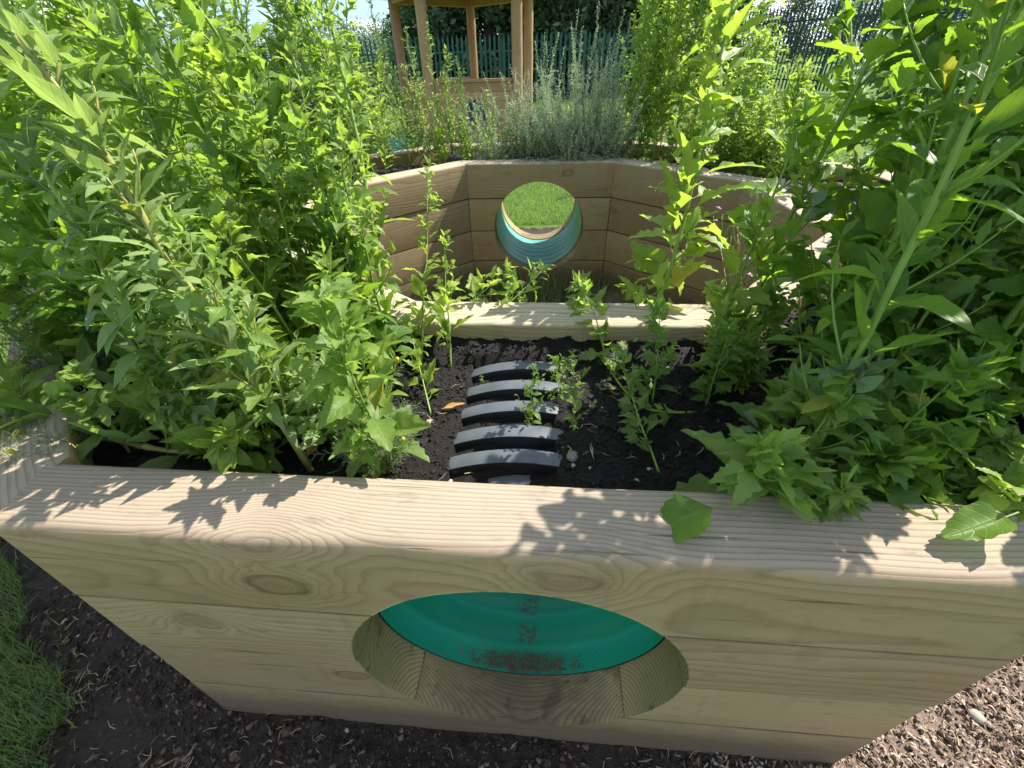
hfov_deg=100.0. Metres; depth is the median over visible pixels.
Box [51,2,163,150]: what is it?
fat hen
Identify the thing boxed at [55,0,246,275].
fat hen
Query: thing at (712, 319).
orache
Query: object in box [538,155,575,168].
grass tuft
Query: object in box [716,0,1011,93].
palisade fence
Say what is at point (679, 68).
mugwort
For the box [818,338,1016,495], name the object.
orache
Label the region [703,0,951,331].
orache
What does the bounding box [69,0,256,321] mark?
fat hen
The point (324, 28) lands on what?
fat hen
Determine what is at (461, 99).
fat hen
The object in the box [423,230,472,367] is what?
fat hen
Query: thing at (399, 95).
fat hen
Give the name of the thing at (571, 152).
wormwood
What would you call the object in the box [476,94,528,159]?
wormwood
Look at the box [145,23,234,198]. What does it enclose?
fat hen
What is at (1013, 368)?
orache
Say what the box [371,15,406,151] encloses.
fat hen
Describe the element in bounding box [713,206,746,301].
willowherb
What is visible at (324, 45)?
fat hen
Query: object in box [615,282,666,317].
fat hen
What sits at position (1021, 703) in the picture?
bark chips
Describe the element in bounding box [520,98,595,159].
wormwood
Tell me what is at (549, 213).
lawn grass
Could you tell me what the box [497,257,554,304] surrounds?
fat hen
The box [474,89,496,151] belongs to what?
fat hen
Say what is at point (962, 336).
orache
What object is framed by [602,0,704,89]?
tree
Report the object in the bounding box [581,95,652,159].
wormwood
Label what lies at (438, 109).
fat hen
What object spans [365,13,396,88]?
tree
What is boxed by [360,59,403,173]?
fat hen
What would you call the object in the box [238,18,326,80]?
tree
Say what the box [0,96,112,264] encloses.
fat hen
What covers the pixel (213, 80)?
fat hen
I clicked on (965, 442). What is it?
orache
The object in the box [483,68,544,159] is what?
wormwood
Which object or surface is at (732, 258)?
orache
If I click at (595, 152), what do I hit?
wormwood
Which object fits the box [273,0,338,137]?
fat hen
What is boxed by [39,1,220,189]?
fat hen
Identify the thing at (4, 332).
pineapple weed
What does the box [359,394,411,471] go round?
fat hen
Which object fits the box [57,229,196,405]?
fat hen
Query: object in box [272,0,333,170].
fat hen
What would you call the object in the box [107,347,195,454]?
fat hen
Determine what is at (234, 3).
fat hen
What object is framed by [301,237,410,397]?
fat hen
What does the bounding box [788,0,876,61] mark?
tree
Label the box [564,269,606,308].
fat hen
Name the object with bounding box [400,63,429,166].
fat hen
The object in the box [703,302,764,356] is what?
orache
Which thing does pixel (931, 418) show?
orache
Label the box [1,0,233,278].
fat hen
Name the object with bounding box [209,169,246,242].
fat hen
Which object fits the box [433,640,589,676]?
soil crumbs
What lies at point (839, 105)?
mugwort
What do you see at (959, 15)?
tree
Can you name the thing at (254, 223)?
fat hen
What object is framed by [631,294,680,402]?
orache
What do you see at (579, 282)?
fat hen
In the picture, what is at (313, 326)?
pineapple weed
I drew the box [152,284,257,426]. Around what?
fat hen
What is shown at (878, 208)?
orache
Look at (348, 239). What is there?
fat hen
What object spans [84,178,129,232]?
fat hen
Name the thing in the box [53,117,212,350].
fat hen
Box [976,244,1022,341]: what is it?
orache
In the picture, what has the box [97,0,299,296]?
fat hen
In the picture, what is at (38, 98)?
fat hen
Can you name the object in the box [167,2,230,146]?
fat hen
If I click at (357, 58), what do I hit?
fat hen
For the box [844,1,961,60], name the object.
tree
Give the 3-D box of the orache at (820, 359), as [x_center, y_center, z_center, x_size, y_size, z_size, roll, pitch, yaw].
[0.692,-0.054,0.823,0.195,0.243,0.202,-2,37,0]
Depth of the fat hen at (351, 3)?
2.38 m
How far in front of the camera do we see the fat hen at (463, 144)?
2.84 m
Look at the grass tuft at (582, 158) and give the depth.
2.59 m
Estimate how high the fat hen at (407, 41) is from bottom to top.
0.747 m
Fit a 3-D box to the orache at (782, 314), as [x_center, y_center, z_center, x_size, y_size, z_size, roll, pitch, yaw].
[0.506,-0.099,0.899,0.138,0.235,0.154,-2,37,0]
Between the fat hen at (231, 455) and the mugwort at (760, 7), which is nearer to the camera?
the fat hen at (231, 455)
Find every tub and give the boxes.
[387,138,406,150]
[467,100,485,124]
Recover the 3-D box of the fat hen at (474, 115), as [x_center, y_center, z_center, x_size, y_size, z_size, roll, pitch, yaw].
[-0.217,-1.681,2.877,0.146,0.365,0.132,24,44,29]
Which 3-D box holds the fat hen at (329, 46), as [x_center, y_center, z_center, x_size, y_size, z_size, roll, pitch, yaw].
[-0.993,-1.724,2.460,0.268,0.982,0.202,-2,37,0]
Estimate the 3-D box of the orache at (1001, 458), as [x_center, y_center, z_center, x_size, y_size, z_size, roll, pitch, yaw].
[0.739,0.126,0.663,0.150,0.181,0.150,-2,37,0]
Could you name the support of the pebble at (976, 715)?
on the bare soil at (44, 584)
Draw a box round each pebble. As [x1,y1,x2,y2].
[566,451,577,461]
[920,735,929,745]
[966,708,987,724]
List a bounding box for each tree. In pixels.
[152,20,264,90]
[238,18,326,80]
[317,13,393,89]
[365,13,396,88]
[378,5,457,91]
[387,6,497,89]
[430,2,544,93]
[482,0,582,94]
[508,0,625,92]
[566,0,670,92]
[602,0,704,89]
[687,0,754,86]
[728,0,791,61]
[766,0,832,61]
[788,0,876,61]
[826,0,920,61]
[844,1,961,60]
[940,3,984,28]
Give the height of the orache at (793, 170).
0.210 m
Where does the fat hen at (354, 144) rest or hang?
on the soil at (478, 359)
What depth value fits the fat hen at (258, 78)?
2.01 m
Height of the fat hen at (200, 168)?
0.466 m
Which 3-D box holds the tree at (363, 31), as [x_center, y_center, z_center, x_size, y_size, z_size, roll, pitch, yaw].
[-8.555,-17.884,23.667,5.173,3.988,6.014,23,44,28]
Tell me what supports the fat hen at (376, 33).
on the soil at (478, 359)
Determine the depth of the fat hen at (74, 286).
0.91 m
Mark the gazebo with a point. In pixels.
(474, 85)
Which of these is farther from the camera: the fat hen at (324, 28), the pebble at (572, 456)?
the fat hen at (324, 28)
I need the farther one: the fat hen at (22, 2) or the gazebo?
the gazebo
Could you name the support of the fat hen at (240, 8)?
on the soil at (478, 359)
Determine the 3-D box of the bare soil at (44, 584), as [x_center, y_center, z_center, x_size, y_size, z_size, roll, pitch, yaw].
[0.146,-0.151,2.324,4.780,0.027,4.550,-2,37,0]
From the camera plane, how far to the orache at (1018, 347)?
0.75 m
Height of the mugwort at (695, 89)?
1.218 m
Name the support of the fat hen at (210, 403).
on the soil at (478, 359)
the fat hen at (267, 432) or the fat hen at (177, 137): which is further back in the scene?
the fat hen at (177, 137)
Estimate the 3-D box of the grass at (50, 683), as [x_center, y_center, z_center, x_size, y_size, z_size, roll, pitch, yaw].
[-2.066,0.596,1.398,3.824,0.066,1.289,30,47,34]
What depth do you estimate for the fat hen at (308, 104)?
2.14 m
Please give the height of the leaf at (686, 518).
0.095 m
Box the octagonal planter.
[0,141,1023,763]
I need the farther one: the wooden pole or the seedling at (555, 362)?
the wooden pole
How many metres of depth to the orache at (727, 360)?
0.85 m
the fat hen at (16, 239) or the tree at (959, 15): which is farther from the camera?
the tree at (959, 15)
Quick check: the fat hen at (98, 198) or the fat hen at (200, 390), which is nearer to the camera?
the fat hen at (200, 390)
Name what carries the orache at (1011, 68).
on the soil at (478, 359)
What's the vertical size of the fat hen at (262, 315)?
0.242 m
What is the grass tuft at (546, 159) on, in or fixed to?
on the soil at (478, 359)
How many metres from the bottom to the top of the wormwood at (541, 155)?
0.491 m
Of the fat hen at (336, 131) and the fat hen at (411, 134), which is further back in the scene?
the fat hen at (411, 134)
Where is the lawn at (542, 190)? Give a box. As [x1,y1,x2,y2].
[0,48,1004,766]
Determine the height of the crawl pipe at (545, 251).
0.584 m
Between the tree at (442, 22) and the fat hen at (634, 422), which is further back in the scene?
the tree at (442, 22)
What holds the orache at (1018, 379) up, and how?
on the soil at (478, 359)
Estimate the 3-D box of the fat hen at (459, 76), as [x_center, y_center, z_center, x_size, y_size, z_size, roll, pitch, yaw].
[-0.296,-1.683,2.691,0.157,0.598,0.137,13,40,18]
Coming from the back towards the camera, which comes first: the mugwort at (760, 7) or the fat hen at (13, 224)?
the mugwort at (760, 7)
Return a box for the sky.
[9,0,1010,70]
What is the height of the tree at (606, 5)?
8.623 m
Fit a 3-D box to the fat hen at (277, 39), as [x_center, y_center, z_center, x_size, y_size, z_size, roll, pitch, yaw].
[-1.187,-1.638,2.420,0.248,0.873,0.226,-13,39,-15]
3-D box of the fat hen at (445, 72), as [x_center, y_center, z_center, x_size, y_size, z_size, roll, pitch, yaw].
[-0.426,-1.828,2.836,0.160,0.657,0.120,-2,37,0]
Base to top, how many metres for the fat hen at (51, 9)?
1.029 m
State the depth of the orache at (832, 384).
0.57 m
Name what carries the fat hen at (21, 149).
on the soil at (478, 359)
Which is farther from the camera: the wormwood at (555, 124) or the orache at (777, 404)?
the wormwood at (555, 124)
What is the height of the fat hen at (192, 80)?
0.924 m
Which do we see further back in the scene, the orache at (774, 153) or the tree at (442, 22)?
the tree at (442, 22)
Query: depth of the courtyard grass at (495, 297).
2.83 m
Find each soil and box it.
[0,226,1023,767]
[72,149,1015,490]
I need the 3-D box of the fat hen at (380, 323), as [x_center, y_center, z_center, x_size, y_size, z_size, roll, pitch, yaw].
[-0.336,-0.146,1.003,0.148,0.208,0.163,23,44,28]
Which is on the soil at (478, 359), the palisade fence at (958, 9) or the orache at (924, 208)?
the orache at (924, 208)
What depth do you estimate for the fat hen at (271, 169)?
0.77 m
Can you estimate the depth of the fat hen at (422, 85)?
2.56 m
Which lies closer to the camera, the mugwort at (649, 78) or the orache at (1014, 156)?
the orache at (1014, 156)
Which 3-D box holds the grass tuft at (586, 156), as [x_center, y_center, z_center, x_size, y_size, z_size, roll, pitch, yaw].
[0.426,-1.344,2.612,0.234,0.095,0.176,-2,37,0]
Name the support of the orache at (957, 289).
on the soil at (478, 359)
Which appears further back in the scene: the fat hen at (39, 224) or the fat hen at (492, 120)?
the fat hen at (492, 120)
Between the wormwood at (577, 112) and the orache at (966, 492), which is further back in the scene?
the wormwood at (577, 112)
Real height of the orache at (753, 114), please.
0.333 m
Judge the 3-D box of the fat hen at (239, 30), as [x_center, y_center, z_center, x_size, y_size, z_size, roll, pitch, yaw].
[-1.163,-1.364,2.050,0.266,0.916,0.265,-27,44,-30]
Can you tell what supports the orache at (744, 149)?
on the soil at (478, 359)
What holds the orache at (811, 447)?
on the soil at (478, 359)
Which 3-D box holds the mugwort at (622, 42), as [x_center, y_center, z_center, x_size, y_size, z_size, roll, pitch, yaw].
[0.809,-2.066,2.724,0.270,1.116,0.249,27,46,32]
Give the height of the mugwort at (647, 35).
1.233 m
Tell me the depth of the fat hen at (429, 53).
2.74 m
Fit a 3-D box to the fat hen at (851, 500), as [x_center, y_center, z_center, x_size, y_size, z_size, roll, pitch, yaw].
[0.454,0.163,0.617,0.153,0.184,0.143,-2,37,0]
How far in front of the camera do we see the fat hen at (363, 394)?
0.78 m
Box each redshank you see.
[0,295,117,393]
[0,348,204,468]
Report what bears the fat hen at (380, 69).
on the soil at (478, 359)
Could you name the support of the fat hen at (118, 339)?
on the soil at (478, 359)
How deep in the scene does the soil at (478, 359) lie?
0.88 m
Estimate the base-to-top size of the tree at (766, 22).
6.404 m
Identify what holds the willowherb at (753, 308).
on the soil at (478, 359)
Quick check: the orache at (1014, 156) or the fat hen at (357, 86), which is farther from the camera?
the fat hen at (357, 86)
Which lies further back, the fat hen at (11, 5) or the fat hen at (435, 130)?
the fat hen at (435, 130)
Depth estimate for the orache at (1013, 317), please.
0.64 m
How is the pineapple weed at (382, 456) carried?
on the soil at (478, 359)
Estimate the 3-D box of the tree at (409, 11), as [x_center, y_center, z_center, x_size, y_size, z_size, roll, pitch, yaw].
[-3.899,-14.955,18.752,3.735,4.604,3.949,20,43,26]
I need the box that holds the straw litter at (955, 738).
[0,596,1023,767]
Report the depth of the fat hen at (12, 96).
1.06 m
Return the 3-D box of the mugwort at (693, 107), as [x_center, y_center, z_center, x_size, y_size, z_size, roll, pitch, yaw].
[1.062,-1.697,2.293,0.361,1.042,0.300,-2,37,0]
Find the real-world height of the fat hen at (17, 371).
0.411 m
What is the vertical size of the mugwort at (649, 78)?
0.795 m
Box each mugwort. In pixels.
[616,0,664,157]
[618,0,656,153]
[622,0,687,155]
[624,0,670,155]
[624,4,677,159]
[627,0,662,154]
[629,1,689,161]
[640,0,697,162]
[653,2,692,161]
[657,0,691,158]
[662,0,728,162]
[668,0,732,134]
[675,0,737,140]
[686,0,740,133]
[709,19,784,172]
[718,0,783,164]
[730,31,788,172]
[762,54,821,170]
[808,65,883,169]
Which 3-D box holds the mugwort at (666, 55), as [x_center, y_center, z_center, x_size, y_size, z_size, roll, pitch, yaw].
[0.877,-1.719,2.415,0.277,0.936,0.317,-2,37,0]
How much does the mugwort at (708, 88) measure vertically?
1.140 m
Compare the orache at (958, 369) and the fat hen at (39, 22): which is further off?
the fat hen at (39, 22)
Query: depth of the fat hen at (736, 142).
2.28 m
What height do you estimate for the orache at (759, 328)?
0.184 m
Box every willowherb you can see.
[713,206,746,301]
[733,227,758,315]
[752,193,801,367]
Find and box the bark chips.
[695,659,1023,767]
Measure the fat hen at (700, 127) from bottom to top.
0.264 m
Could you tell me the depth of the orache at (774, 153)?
2.14 m
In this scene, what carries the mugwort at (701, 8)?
on the soil at (478, 359)
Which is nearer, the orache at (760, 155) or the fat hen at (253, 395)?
the fat hen at (253, 395)
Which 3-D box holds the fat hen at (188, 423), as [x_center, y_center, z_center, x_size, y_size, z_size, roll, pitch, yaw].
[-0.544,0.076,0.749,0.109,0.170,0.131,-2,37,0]
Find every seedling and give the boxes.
[514,364,545,424]
[542,353,571,401]
[560,349,596,432]
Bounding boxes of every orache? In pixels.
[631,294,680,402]
[680,317,752,406]
[694,293,748,394]
[699,87,837,370]
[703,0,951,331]
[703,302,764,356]
[709,140,733,170]
[715,361,865,449]
[717,278,796,384]
[718,324,777,395]
[728,111,758,171]
[732,313,777,388]
[734,113,772,174]
[735,134,761,173]
[736,98,774,175]
[741,132,785,176]
[745,92,784,150]
[745,141,773,176]
[754,137,787,178]
[762,428,835,500]
[764,0,1023,452]
[777,154,800,188]
[780,7,1023,380]
[781,347,897,487]
[787,0,1005,312]
[787,146,816,185]
[787,346,905,396]
[799,0,1023,432]
[813,424,938,519]
[814,0,1010,378]
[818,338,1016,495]
[819,46,1023,318]
[832,419,942,491]
[842,87,923,187]
[846,15,919,187]
[848,128,1023,363]
[850,166,1023,427]
[861,485,888,500]
[865,455,938,498]
[866,311,987,427]
[873,0,984,184]
[887,422,975,505]
[897,60,1023,359]
[897,187,1020,368]
[901,236,1023,432]
[907,345,1020,424]
[911,415,1007,490]
[929,373,1023,463]
[934,14,1023,257]
[935,255,1023,416]
[936,80,1023,337]
[937,458,982,503]
[952,5,1023,212]
[957,24,1014,228]
[962,468,1023,510]
[963,413,1023,498]
[965,464,991,504]
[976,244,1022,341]
[982,154,1023,300]
[984,291,1018,371]
[987,291,1023,394]
[991,295,1023,394]
[998,155,1023,307]
[1000,330,1023,427]
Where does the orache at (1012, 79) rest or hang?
on the soil at (478, 359)
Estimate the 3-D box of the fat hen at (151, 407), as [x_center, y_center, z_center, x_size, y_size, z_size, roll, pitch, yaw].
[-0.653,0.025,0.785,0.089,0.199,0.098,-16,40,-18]
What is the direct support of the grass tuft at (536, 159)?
on the soil at (478, 359)
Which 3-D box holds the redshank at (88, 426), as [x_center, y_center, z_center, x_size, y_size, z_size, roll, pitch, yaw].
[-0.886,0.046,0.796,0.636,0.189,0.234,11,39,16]
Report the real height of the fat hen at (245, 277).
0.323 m
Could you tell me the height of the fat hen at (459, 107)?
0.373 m
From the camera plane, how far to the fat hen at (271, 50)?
2.03 m
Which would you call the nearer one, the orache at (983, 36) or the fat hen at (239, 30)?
the orache at (983, 36)
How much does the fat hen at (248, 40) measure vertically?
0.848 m
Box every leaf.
[305,445,317,456]
[442,402,464,408]
[660,493,729,542]
[941,501,1019,540]
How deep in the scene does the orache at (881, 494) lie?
0.63 m
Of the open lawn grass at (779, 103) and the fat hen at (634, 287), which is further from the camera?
the open lawn grass at (779, 103)
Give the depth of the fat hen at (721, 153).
2.33 m
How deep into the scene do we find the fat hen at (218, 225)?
0.78 m
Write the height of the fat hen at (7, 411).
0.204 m
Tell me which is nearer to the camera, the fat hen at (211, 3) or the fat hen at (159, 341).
the fat hen at (159, 341)
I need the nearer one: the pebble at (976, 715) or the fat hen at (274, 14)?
the pebble at (976, 715)
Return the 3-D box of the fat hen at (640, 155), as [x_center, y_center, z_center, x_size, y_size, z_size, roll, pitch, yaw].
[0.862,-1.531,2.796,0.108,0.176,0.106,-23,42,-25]
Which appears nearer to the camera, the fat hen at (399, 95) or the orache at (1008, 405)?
the orache at (1008, 405)
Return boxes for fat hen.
[0,0,170,199]
[0,0,320,471]
[0,18,155,200]
[0,38,65,140]
[0,52,115,213]
[0,72,148,330]
[0,77,66,205]
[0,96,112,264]
[0,99,85,314]
[0,102,215,425]
[0,114,139,324]
[0,160,42,269]
[0,260,96,375]
[0,266,119,377]
[0,267,120,377]
[0,363,29,419]
[0,363,75,430]
[0,391,28,438]
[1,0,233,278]
[1,21,74,188]
[6,2,71,162]
[7,0,151,249]
[10,0,69,82]
[17,0,73,113]
[30,210,113,272]
[37,0,226,206]
[38,0,178,130]
[38,0,237,215]
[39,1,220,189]
[40,353,147,461]
[41,217,147,372]
[50,1,189,239]
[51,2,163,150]
[52,52,285,342]
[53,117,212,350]
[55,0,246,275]
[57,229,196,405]
[57,281,146,346]
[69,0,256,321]
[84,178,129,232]
[90,0,252,179]
[90,296,164,386]
[93,180,194,349]
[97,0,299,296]
[102,0,209,166]
[105,210,214,368]
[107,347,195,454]
[115,348,181,436]
[116,241,150,296]
[120,0,198,142]
[121,4,184,134]
[134,310,232,426]
[140,306,239,412]
[140,356,180,431]
[142,375,226,466]
[144,65,208,184]
[145,8,224,150]
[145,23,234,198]
[146,0,232,149]
[148,315,238,412]
[152,0,256,176]
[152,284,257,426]
[153,336,224,413]
[154,205,334,444]
[155,315,239,416]
[156,31,217,125]
[161,0,380,271]
[166,0,275,212]
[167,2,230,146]
[167,14,271,210]
[168,30,310,273]
[170,141,257,288]
[171,7,231,150]
[173,411,283,474]
[176,17,214,117]
[180,314,297,425]
[184,198,331,364]
[198,0,272,219]
[202,154,311,327]
[202,403,265,451]
[205,0,262,165]
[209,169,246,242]
[215,69,337,337]
[216,0,298,152]
[218,229,287,324]
[220,0,285,138]
[225,7,286,136]
[226,376,301,456]
[227,0,280,154]
[227,29,292,153]
[230,0,286,137]
[234,304,295,371]
[235,201,322,364]
[241,94,321,277]
[250,0,360,176]
[256,0,339,167]
[256,23,329,169]
[262,344,336,441]
[266,1,311,120]
[268,3,311,120]
[269,20,312,160]
[269,54,294,100]
[270,352,358,452]
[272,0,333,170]
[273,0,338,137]
[275,36,377,387]
[276,0,338,170]
[276,107,383,369]
[280,0,351,169]
[280,329,318,415]
[281,254,316,327]
[281,352,342,435]
[283,277,430,477]
[285,71,331,172]
[286,0,369,175]
[290,0,357,176]
[297,0,373,171]
[299,4,370,147]
[300,123,394,308]
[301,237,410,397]
[312,0,415,297]
[315,102,402,349]
[316,1,355,172]
[317,214,412,371]
[322,47,374,161]
[330,0,385,170]
[330,140,384,282]
[343,32,396,171]
[345,51,375,172]
[345,276,404,345]
[350,384,370,437]
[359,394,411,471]
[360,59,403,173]
[365,0,411,167]
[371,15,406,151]
[373,50,392,162]
[378,55,402,150]
[388,62,411,151]
[389,75,423,168]
[398,313,440,412]
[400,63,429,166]
[401,27,427,154]
[401,92,420,149]
[402,155,441,365]
[406,90,434,163]
[407,52,431,165]
[413,104,429,154]
[415,84,436,165]
[423,21,444,141]
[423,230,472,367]
[426,133,444,157]
[430,94,451,163]
[430,127,446,163]
[431,127,442,153]
[431,275,469,311]
[437,128,452,163]
[439,44,455,154]
[439,71,459,153]
[439,111,464,156]
[448,101,471,156]
[450,56,478,154]
[455,75,470,141]
[455,112,472,159]
[455,128,476,159]
[456,121,470,158]
[466,101,485,155]
[466,258,517,301]
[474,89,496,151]
[480,135,495,159]
[486,109,500,154]
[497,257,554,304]
[498,128,519,157]
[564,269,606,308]
[564,269,695,426]
[610,347,664,471]
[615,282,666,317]
[618,0,784,341]
[620,129,638,158]
[637,136,650,161]
[637,139,661,160]
[658,121,675,163]
[658,139,678,161]
[672,423,837,523]
[681,122,702,155]
[701,143,712,168]
[706,135,729,171]
[711,136,736,172]
[720,144,740,173]
[725,134,742,174]
[727,124,746,173]
[780,311,818,380]
[796,0,986,416]
[796,455,881,524]
[809,0,898,309]
[824,307,935,415]
[968,460,1023,522]
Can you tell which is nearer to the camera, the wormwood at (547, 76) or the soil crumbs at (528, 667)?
the soil crumbs at (528, 667)
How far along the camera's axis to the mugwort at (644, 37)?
2.56 m
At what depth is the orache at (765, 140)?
2.27 m
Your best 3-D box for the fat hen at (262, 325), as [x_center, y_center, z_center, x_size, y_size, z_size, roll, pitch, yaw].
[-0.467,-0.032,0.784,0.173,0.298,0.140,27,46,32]
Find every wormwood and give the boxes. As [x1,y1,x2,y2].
[457,94,513,159]
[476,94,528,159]
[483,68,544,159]
[509,32,564,154]
[514,53,613,157]
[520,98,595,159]
[521,80,570,158]
[533,41,645,156]
[533,113,612,159]
[535,9,618,158]
[553,97,647,157]
[570,2,634,145]
[581,49,652,157]
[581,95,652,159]
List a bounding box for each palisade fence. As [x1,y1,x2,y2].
[237,29,685,102]
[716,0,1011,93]
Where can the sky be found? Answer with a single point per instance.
(379, 6)
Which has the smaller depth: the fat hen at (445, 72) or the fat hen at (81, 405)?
the fat hen at (81, 405)
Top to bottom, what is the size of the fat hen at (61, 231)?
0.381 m
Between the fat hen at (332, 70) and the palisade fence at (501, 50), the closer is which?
the fat hen at (332, 70)
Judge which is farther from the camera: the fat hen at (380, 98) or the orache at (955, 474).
the fat hen at (380, 98)
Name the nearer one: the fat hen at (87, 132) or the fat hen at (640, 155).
the fat hen at (87, 132)
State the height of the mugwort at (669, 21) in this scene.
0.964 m
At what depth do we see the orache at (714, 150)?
2.45 m
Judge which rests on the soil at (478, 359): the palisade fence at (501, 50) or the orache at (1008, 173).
the orache at (1008, 173)
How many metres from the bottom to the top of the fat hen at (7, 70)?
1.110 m
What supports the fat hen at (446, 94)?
on the soil at (478, 359)
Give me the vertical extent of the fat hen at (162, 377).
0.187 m
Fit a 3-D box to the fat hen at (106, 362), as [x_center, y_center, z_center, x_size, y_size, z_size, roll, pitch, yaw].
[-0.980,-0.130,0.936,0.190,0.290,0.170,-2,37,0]
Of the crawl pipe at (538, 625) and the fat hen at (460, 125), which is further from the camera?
the fat hen at (460, 125)
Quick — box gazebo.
[388,0,533,142]
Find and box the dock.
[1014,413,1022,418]
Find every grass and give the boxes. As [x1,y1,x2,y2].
[0,377,100,767]
[414,262,700,303]
[503,182,573,224]
[582,93,938,170]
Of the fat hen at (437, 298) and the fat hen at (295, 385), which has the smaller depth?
the fat hen at (295, 385)
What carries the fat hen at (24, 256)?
on the soil at (478, 359)
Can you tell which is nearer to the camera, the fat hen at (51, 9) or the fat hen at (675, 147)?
the fat hen at (51, 9)
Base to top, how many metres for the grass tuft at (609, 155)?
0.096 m
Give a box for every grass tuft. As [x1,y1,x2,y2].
[518,156,563,169]
[530,156,563,169]
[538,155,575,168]
[566,155,598,167]
[567,155,603,161]
[578,154,614,164]
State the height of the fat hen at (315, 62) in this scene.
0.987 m
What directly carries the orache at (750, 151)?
on the soil at (478, 359)
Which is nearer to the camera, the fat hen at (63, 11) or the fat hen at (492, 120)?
the fat hen at (63, 11)
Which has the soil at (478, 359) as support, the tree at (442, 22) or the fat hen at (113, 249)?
the fat hen at (113, 249)
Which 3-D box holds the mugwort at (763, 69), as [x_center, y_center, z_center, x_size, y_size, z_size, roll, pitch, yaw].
[1.318,-1.531,2.375,0.273,0.666,0.315,16,41,22]
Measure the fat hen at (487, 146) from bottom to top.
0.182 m
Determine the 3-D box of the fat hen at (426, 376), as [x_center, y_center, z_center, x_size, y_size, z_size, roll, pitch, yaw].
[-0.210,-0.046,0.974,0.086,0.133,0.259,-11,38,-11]
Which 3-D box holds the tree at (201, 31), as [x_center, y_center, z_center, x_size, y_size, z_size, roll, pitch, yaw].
[-16.133,-17.804,23.565,6.303,4.270,6.320,10,39,15]
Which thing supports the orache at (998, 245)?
on the soil at (478, 359)
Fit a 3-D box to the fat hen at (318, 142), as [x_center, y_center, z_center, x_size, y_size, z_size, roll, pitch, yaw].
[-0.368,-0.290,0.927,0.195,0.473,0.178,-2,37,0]
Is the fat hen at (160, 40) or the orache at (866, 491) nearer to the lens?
the orache at (866, 491)
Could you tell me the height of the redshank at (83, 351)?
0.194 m
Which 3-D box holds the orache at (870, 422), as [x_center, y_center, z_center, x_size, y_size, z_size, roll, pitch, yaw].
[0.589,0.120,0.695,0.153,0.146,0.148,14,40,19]
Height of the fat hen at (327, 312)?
0.361 m
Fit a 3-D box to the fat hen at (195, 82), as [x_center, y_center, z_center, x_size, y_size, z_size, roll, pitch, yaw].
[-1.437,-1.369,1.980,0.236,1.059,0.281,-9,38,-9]
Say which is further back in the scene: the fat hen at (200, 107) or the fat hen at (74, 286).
the fat hen at (200, 107)
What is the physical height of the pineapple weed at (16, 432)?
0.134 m
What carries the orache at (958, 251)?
on the soil at (478, 359)
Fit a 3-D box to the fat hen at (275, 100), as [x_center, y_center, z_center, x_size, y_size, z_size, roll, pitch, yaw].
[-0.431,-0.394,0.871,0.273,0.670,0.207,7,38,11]
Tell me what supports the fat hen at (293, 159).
on the soil at (478, 359)
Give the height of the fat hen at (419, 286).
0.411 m
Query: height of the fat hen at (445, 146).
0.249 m
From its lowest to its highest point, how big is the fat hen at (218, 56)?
0.594 m
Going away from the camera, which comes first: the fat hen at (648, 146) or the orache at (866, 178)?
the orache at (866, 178)
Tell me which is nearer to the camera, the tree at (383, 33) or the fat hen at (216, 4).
the fat hen at (216, 4)
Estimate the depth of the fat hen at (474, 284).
1.13 m
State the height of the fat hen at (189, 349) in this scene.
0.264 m
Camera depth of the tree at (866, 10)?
41.13 m
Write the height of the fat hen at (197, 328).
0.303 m
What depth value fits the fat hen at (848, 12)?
0.86 m
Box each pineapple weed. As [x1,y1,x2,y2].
[0,266,98,379]
[0,386,104,466]
[272,300,332,367]
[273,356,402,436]
[310,398,424,476]
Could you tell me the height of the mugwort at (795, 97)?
0.566 m
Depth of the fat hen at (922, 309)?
0.83 m
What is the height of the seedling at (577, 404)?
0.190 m
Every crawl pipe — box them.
[378,361,664,675]
[496,202,581,265]
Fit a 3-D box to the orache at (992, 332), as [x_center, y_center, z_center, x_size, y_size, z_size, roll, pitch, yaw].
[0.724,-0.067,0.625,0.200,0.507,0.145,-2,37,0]
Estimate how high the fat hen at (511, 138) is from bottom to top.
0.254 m
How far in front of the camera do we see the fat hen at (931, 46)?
0.69 m
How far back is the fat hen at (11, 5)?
1.09 m
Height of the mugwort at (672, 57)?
1.183 m
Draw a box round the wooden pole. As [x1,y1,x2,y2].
[659,4,689,141]
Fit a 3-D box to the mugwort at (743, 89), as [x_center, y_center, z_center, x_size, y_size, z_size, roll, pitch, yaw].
[1.178,-1.442,2.240,0.272,0.697,0.324,-2,37,0]
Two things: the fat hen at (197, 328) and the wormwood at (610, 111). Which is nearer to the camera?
the fat hen at (197, 328)
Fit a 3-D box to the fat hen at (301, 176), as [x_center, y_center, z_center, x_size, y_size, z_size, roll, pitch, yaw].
[-0.359,-0.247,0.867,0.169,0.528,0.151,-8,38,-8]
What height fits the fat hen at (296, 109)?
0.643 m
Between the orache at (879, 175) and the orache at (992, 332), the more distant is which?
the orache at (879, 175)

